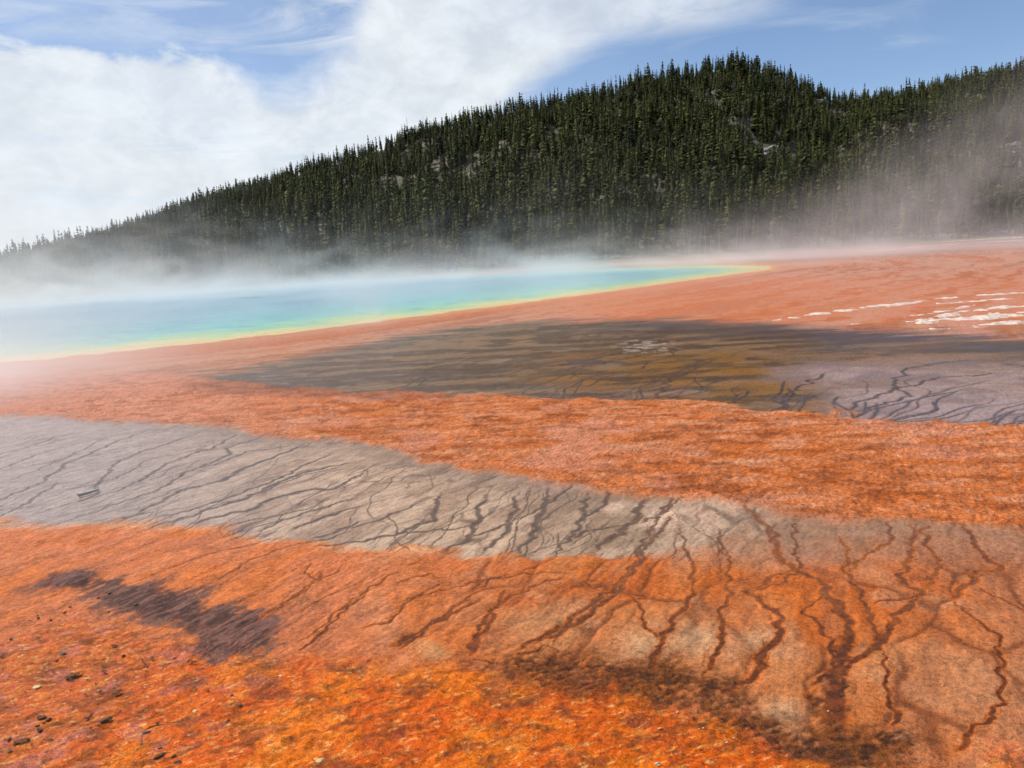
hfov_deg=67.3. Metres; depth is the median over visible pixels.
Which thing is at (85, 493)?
twig
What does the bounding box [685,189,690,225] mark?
pine tree
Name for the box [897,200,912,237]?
pine tree
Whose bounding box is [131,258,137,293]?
pine tree
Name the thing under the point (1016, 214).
pine tree
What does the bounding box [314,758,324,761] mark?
cream crust
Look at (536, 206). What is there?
pine tree
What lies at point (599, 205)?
pine tree
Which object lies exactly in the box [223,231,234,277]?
pine tree
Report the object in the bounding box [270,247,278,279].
pine tree
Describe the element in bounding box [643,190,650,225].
pine tree
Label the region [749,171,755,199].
pine tree
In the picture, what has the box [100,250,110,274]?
pine tree
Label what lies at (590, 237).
pine tree
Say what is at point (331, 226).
pine tree
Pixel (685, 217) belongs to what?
pine tree
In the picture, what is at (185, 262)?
pine tree
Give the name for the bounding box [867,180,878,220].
pine tree
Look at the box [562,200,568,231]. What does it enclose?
pine tree
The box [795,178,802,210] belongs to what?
pine tree
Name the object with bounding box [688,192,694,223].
pine tree
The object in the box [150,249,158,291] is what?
pine tree
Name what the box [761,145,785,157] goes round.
rock outcrop
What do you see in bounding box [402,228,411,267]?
pine tree
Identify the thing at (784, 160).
pine tree
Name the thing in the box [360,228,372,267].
pine tree
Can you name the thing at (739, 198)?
pine tree
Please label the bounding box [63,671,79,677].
mat clump
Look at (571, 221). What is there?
pine tree
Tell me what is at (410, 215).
pine tree
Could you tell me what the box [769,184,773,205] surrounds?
pine tree
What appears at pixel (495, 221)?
pine tree
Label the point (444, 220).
pine tree
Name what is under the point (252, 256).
pine tree
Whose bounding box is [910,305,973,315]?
sinter ledge
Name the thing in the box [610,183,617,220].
pine tree
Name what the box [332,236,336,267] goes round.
pine tree
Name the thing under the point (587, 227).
pine tree
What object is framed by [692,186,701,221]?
pine tree
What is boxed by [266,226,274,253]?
pine tree
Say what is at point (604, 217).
pine tree
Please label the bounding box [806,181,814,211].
pine tree
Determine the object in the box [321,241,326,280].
pine tree
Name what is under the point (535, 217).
pine tree
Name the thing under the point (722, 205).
pine tree
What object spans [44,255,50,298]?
pine tree
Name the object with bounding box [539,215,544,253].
pine tree
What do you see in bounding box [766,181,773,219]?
pine tree
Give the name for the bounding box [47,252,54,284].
pine tree
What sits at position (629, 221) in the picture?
pine tree
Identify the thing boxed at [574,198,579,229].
pine tree
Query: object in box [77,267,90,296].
pine tree
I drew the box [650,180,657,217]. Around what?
pine tree
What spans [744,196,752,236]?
pine tree
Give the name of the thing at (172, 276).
pine tree
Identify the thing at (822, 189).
pine tree
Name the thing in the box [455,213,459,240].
pine tree
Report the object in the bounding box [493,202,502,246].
pine tree
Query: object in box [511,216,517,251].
pine tree
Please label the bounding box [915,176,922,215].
pine tree
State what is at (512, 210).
pine tree
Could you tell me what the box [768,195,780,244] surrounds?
pine tree
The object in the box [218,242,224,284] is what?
pine tree
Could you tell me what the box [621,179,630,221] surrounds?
pine tree
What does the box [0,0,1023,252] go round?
sky
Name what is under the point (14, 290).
pine tree
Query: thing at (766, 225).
pine tree
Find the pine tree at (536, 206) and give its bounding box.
[530,197,539,225]
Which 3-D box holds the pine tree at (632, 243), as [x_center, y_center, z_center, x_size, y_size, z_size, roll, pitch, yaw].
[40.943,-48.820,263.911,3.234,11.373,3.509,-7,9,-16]
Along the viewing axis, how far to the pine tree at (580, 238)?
265.24 m
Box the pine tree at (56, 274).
[53,260,63,288]
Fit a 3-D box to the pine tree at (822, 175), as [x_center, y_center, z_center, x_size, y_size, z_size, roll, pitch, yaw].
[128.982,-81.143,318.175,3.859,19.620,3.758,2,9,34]
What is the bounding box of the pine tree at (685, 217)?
[682,204,691,239]
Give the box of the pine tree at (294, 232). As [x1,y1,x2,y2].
[286,219,305,259]
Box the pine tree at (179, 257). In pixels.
[175,244,182,265]
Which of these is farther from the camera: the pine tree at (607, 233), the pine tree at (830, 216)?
the pine tree at (830, 216)
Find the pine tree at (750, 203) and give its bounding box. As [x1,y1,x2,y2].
[743,189,753,235]
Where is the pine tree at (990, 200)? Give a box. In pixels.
[985,186,994,219]
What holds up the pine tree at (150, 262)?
on the hill
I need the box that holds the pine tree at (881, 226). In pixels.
[878,199,884,241]
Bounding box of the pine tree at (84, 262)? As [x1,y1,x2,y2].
[82,252,88,274]
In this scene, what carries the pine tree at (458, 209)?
on the hill
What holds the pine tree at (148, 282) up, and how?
on the hill
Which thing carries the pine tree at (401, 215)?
on the hill
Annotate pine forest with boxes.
[0,48,1023,301]
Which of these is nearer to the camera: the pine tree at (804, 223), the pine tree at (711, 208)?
the pine tree at (804, 223)
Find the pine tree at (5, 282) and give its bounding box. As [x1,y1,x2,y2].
[0,254,15,301]
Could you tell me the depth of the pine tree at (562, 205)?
283.67 m
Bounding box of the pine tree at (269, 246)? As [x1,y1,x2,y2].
[267,233,279,278]
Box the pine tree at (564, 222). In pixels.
[563,209,566,251]
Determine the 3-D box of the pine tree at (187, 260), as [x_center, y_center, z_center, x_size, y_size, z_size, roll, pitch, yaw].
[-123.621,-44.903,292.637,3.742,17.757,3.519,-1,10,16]
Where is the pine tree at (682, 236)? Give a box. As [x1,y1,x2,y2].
[679,219,686,253]
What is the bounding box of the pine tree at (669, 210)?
[666,193,672,235]
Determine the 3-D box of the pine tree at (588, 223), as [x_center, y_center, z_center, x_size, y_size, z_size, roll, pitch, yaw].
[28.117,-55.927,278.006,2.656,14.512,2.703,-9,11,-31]
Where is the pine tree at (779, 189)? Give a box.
[776,175,784,208]
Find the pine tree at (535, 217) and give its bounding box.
[531,208,540,231]
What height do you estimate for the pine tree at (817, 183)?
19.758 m
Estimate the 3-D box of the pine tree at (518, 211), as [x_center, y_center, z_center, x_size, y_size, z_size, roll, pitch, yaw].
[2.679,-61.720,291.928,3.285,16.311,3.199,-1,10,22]
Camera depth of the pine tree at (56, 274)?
312.21 m
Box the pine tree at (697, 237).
[690,223,703,254]
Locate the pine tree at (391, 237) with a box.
[389,222,395,267]
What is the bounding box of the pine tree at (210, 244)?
[206,225,214,260]
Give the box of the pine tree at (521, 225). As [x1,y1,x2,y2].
[519,214,525,254]
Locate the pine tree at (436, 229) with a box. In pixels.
[433,215,440,242]
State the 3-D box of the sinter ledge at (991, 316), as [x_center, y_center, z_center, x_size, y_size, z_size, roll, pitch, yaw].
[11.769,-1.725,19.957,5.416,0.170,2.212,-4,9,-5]
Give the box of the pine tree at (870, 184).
[867,171,878,217]
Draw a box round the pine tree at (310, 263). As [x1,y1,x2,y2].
[304,247,315,278]
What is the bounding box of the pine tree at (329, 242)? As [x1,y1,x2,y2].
[326,222,334,260]
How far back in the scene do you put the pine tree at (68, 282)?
314.01 m
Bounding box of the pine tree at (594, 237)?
[592,209,598,253]
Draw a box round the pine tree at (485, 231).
[482,216,489,253]
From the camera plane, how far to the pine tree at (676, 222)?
271.87 m
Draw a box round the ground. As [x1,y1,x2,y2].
[0,235,1023,767]
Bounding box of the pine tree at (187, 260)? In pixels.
[183,243,192,278]
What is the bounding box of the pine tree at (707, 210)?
[705,194,709,229]
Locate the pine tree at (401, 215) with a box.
[398,202,408,231]
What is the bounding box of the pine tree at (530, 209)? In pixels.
[527,195,532,228]
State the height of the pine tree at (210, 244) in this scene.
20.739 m
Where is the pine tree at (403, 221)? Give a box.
[402,213,404,240]
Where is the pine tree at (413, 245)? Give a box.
[409,232,417,270]
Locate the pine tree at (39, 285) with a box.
[35,265,42,299]
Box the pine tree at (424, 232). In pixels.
[421,221,426,252]
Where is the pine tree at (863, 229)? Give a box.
[859,210,869,243]
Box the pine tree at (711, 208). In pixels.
[709,184,714,228]
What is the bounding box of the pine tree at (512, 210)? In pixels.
[509,190,515,227]
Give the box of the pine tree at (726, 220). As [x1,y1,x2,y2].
[722,198,732,243]
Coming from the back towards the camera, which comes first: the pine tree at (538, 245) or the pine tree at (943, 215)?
the pine tree at (943, 215)
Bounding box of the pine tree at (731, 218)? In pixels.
[726,195,738,244]
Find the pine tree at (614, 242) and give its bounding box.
[610,220,618,258]
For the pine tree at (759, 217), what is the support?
on the hill
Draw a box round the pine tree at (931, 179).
[929,173,932,190]
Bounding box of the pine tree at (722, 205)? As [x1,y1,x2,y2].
[720,190,725,231]
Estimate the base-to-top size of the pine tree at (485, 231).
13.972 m
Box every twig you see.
[77,488,98,496]
[140,721,177,743]
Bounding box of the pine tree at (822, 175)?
[821,164,825,183]
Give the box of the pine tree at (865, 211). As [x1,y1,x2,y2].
[858,196,870,235]
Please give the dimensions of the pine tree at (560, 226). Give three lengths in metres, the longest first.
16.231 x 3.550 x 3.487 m
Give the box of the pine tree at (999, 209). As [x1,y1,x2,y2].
[994,191,1002,228]
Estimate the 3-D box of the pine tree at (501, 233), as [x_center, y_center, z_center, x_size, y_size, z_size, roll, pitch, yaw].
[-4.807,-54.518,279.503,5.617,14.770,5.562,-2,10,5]
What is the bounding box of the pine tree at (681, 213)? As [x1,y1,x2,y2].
[677,202,690,237]
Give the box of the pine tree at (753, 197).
[749,184,755,206]
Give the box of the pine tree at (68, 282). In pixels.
[64,258,72,295]
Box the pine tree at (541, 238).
[538,224,544,248]
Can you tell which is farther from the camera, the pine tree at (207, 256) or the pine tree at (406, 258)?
the pine tree at (207, 256)
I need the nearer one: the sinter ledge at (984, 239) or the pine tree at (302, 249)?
the sinter ledge at (984, 239)
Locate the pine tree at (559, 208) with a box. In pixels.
[556,207,568,248]
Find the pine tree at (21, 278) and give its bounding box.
[16,256,26,297]
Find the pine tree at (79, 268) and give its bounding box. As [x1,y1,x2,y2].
[76,258,81,280]
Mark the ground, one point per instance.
(614, 529)
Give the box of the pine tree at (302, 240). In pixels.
[299,227,306,267]
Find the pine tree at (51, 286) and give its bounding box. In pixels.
[46,265,56,298]
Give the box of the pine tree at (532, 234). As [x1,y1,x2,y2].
[530,218,533,254]
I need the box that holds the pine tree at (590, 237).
[588,216,592,252]
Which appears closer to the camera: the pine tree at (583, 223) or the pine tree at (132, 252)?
the pine tree at (583, 223)
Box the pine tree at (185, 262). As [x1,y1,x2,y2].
[183,254,191,286]
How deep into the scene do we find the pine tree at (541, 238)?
266.90 m
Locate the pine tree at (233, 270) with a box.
[230,255,235,287]
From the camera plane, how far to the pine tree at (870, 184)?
290.80 m
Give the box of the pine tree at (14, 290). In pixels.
[9,268,22,301]
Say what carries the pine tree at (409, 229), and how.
on the hill
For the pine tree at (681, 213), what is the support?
on the hill
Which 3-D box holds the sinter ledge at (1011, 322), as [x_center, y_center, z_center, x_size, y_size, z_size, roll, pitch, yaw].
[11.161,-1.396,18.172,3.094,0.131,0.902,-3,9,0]
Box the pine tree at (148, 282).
[145,260,150,291]
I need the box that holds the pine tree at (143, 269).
[141,251,150,277]
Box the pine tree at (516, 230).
[513,212,523,258]
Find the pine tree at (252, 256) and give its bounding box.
[251,245,254,282]
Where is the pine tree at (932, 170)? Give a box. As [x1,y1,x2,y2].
[925,158,936,191]
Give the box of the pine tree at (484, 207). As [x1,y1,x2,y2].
[480,191,488,230]
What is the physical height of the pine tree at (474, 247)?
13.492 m
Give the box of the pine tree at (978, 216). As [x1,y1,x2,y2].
[970,182,989,233]
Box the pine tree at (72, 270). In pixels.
[70,257,75,287]
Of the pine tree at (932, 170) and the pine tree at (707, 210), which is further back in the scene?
the pine tree at (932, 170)
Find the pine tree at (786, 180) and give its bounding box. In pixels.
[782,160,792,204]
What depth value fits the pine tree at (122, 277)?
284.20 m
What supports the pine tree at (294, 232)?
on the hill
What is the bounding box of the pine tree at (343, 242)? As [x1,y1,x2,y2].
[342,230,347,264]
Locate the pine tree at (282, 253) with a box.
[280,242,286,268]
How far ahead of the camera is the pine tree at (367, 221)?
300.70 m
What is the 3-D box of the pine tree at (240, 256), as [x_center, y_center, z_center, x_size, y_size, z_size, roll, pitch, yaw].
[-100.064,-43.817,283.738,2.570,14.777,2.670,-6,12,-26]
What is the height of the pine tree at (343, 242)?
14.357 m
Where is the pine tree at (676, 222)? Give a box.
[674,205,679,246]
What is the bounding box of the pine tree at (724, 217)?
[720,194,731,231]
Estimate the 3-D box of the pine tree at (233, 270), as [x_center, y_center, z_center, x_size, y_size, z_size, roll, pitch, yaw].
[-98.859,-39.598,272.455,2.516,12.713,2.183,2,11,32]
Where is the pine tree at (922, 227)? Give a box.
[919,208,926,240]
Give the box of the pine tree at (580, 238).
[577,225,583,258]
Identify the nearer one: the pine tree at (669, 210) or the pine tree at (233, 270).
the pine tree at (233, 270)
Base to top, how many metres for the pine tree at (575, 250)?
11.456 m
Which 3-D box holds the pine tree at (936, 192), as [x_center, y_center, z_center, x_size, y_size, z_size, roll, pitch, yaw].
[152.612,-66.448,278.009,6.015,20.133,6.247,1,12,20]
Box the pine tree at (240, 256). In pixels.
[238,246,243,280]
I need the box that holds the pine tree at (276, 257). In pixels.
[274,240,279,279]
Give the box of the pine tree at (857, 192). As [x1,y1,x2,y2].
[855,183,860,205]
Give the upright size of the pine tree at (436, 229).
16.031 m
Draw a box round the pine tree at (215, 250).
[212,242,216,265]
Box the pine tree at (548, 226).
[546,200,550,251]
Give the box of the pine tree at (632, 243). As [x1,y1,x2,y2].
[628,225,635,257]
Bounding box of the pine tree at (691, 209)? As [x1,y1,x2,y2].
[688,200,695,226]
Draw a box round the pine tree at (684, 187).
[680,169,690,208]
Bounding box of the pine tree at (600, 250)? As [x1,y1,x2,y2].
[596,227,605,259]
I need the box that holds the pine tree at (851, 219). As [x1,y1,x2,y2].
[845,195,856,235]
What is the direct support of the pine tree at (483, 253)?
on the hill
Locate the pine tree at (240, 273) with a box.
[238,258,243,287]
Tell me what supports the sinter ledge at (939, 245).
on the ground
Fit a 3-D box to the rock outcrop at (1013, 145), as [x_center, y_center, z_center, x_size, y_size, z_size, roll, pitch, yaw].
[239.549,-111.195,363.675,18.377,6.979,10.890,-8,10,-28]
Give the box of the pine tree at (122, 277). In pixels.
[119,263,128,294]
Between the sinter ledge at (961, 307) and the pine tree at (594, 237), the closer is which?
the sinter ledge at (961, 307)
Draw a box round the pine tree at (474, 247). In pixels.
[471,224,478,259]
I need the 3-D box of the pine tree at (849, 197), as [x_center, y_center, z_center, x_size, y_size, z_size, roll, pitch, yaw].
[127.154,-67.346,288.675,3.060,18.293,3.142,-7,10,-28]
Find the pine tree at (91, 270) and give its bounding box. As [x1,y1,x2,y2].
[88,258,100,292]
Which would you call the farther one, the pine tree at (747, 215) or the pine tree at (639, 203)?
the pine tree at (639, 203)
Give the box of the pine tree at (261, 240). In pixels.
[257,228,265,257]
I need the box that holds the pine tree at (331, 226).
[328,216,337,249]
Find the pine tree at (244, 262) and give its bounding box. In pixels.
[243,250,246,281]
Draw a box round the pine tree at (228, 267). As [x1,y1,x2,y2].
[225,246,232,280]
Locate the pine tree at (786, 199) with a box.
[784,187,789,211]
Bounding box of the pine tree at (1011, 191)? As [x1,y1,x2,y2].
[1008,177,1014,208]
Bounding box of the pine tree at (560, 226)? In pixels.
[556,210,564,242]
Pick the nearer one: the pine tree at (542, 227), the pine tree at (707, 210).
the pine tree at (542, 227)
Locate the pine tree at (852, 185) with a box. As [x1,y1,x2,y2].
[847,181,854,210]
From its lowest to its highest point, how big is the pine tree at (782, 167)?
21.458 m
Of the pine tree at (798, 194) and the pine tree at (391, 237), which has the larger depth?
the pine tree at (798, 194)
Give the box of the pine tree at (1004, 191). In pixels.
[990,177,1009,227]
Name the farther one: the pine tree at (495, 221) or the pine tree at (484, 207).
the pine tree at (484, 207)
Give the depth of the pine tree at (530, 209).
293.19 m
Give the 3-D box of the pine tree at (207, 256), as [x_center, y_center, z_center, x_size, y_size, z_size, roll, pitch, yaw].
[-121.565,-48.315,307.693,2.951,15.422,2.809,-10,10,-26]
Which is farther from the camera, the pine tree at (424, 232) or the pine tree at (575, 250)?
the pine tree at (424, 232)
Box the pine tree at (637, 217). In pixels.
[633,194,643,242]
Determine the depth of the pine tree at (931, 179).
285.40 m
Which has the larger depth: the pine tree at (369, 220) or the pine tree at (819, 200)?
the pine tree at (369, 220)
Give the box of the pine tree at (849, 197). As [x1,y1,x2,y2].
[847,180,852,218]
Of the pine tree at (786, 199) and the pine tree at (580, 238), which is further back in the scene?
the pine tree at (786, 199)
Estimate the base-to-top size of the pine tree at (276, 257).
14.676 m
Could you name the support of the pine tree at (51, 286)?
on the hill
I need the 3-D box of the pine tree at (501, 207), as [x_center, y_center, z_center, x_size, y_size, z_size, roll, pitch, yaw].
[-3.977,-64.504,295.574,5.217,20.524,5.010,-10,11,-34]
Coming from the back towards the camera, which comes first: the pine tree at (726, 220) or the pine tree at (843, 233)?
the pine tree at (726, 220)
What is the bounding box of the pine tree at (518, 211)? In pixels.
[516,201,523,228]
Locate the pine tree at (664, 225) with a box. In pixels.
[658,203,669,241]
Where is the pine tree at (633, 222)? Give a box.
[631,208,638,245]
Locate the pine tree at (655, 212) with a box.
[653,200,657,235]
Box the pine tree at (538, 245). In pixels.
[535,223,541,263]
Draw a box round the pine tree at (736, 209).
[733,191,740,236]
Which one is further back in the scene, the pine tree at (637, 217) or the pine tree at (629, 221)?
the pine tree at (637, 217)
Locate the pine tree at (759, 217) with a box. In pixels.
[750,191,764,234]
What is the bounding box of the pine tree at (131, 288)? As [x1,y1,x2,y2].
[123,257,136,293]
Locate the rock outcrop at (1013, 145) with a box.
[1000,141,1021,156]
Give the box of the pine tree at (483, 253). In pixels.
[480,227,486,266]
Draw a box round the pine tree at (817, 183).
[813,169,822,197]
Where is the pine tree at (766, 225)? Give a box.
[761,198,772,240]
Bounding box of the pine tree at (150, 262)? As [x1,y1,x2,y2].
[147,248,154,285]
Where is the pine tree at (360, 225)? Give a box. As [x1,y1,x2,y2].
[358,220,363,234]
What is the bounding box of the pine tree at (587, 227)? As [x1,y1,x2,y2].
[586,213,588,244]
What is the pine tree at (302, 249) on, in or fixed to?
on the hill
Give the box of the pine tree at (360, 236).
[358,227,364,249]
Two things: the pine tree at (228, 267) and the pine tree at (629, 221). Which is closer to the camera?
the pine tree at (629, 221)
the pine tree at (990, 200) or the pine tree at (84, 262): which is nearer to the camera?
the pine tree at (990, 200)
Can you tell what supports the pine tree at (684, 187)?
on the hill
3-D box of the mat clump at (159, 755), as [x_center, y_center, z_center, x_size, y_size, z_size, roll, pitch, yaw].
[-1.650,1.743,3.609,0.038,0.020,0.071,-7,1,27]
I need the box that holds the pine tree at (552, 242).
[549,227,553,259]
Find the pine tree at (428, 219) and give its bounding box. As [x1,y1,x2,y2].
[424,205,433,244]
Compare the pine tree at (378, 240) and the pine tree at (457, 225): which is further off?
the pine tree at (457, 225)
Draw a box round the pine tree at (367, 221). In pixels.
[364,211,370,242]
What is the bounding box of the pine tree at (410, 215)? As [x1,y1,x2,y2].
[408,206,414,234]
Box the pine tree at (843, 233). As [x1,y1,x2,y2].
[839,212,846,245]
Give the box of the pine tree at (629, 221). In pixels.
[624,206,632,247]
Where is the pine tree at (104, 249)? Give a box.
[103,245,110,277]
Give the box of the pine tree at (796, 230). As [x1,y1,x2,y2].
[792,209,801,247]
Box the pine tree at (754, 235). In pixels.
[750,215,756,248]
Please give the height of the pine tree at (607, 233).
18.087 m
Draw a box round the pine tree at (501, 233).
[492,220,504,251]
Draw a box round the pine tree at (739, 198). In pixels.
[734,187,744,226]
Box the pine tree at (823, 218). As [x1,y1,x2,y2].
[820,196,825,232]
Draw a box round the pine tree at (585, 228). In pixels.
[579,218,590,252]
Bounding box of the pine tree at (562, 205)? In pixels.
[561,195,568,215]
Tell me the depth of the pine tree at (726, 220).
270.94 m
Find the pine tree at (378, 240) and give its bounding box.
[375,234,383,271]
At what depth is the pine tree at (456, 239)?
270.69 m
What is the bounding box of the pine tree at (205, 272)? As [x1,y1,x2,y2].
[201,256,209,289]
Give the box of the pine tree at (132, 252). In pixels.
[126,241,140,275]
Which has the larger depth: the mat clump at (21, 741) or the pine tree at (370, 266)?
the pine tree at (370, 266)
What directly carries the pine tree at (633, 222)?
on the hill
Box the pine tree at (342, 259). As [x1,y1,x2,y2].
[339,240,347,279]
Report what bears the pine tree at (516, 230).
on the hill
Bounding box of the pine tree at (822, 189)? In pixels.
[821,177,824,197]
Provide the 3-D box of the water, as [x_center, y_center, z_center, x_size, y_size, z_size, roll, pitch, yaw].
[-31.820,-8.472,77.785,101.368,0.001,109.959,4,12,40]
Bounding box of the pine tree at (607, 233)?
[604,206,610,253]
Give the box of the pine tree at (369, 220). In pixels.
[367,205,375,249]
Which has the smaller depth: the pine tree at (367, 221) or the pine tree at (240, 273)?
the pine tree at (240, 273)
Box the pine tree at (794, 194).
[790,189,800,212]
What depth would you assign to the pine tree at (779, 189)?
288.37 m
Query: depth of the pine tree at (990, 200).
272.04 m
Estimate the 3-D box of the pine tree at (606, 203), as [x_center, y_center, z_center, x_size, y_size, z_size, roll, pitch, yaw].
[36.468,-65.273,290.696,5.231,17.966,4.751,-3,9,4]
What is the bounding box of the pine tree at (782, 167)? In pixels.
[781,149,784,185]
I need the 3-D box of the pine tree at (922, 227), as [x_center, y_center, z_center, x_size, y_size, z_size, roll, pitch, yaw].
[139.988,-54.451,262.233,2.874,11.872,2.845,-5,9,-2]
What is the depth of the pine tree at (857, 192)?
296.11 m
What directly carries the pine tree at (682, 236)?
on the hill
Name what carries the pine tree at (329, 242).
on the hill
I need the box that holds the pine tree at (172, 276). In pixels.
[165,243,181,291]
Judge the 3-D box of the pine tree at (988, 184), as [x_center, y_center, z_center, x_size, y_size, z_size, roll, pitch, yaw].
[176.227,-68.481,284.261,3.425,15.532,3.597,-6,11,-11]
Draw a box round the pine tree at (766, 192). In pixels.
[763,188,771,215]
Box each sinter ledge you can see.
[772,292,1023,320]
[867,240,1020,251]
[906,305,1023,321]
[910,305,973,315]
[916,312,1023,323]
[929,320,1023,328]
[936,298,1014,303]
[943,237,1022,241]
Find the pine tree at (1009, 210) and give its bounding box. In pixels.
[1004,196,1013,232]
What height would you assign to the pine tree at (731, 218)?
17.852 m
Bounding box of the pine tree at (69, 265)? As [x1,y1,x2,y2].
[64,252,75,281]
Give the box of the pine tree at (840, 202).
[835,171,846,221]
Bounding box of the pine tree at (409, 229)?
[402,217,417,264]
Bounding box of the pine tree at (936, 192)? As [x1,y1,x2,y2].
[926,172,942,226]
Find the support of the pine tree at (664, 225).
on the hill
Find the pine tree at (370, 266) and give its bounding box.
[365,239,373,277]
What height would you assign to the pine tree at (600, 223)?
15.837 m
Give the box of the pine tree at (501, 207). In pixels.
[498,190,505,228]
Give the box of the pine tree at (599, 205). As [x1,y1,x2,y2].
[596,200,602,226]
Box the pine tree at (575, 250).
[573,230,578,260]
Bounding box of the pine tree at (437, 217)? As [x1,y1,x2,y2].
[432,204,441,232]
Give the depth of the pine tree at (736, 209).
278.61 m
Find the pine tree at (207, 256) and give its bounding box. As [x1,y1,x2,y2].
[205,244,211,281]
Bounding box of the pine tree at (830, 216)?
[829,196,834,228]
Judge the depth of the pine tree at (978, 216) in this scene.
263.40 m
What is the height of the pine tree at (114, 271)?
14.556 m
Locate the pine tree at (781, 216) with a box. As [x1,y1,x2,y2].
[779,203,785,231]
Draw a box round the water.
[0,265,770,362]
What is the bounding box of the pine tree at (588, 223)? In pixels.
[587,210,592,234]
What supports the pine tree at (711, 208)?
on the hill
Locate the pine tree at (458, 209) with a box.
[454,205,459,240]
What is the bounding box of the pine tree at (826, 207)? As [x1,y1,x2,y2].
[823,181,830,218]
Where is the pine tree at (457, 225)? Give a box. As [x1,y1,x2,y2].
[455,212,460,236]
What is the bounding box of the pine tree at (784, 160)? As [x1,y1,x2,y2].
[778,146,790,191]
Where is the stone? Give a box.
[98,716,112,722]
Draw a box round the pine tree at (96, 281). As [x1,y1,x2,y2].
[91,260,100,295]
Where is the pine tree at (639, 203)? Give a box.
[637,188,643,226]
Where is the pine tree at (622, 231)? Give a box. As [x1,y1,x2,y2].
[618,208,628,250]
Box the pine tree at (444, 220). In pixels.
[441,202,449,234]
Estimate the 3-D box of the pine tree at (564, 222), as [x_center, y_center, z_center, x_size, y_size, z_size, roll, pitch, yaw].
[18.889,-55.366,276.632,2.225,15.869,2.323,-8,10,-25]
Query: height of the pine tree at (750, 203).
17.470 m
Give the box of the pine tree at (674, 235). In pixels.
[669,209,679,251]
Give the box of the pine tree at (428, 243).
[424,221,434,267]
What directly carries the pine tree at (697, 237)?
on the hill
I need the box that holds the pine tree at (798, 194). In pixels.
[796,180,801,209]
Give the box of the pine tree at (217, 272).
[213,249,224,288]
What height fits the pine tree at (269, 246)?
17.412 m
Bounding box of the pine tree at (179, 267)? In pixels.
[175,250,182,285]
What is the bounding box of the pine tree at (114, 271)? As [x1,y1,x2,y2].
[111,258,119,293]
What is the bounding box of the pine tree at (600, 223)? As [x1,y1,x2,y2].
[596,209,604,242]
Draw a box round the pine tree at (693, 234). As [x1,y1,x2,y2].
[689,214,703,249]
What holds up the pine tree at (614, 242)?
on the hill
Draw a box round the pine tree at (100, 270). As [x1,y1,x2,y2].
[98,258,105,281]
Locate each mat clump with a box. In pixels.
[13,737,30,745]
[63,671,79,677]
[112,689,121,693]
[153,752,167,759]
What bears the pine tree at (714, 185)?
on the hill
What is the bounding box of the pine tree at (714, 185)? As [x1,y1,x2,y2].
[709,168,721,217]
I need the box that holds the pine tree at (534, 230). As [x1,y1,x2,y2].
[532,222,541,262]
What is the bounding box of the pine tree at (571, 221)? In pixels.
[565,203,577,250]
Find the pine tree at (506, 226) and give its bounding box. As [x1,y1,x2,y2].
[503,209,511,246]
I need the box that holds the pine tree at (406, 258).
[403,224,408,267]
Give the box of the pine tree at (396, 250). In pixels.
[393,227,398,270]
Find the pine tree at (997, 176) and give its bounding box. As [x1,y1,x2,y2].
[990,160,1002,197]
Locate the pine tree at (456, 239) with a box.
[454,230,458,263]
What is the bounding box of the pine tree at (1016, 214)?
[1011,192,1020,234]
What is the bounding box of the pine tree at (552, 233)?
[551,220,554,250]
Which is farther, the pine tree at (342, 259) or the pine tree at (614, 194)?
the pine tree at (614, 194)
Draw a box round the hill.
[0,71,1023,301]
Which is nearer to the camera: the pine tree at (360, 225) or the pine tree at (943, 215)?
the pine tree at (943, 215)
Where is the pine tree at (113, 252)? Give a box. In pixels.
[112,249,119,285]
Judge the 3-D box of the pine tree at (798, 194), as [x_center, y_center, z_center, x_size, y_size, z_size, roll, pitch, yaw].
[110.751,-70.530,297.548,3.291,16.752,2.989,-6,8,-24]
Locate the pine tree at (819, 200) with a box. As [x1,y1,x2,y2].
[816,180,821,226]
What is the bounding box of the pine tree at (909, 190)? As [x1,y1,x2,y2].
[906,179,912,213]
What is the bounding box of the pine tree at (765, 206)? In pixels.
[761,193,767,236]
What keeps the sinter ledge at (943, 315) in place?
on the ground
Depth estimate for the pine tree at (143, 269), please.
302.14 m
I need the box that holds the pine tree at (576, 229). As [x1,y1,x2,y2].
[574,217,578,252]
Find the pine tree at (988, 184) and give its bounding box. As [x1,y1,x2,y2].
[986,178,990,204]
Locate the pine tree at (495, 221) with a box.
[491,208,503,236]
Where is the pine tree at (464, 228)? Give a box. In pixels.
[456,200,471,257]
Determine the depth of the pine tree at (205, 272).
282.20 m
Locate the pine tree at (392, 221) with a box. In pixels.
[389,214,400,253]
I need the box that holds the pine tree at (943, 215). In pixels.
[936,190,952,231]
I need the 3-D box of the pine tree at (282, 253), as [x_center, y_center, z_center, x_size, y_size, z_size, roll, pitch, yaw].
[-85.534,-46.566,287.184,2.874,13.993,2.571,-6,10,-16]
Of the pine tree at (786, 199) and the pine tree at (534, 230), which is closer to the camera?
the pine tree at (534, 230)
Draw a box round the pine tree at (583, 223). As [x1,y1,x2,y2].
[581,209,586,235]
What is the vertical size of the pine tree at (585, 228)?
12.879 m
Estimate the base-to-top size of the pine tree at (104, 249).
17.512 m
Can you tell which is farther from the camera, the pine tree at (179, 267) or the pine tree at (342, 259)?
the pine tree at (179, 267)
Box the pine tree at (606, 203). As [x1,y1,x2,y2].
[602,187,614,218]
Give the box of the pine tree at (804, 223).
[801,200,810,241]
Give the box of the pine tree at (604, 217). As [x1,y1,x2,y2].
[602,205,605,245]
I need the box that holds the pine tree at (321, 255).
[320,247,326,281]
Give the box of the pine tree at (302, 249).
[299,240,306,272]
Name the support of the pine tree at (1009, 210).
on the hill

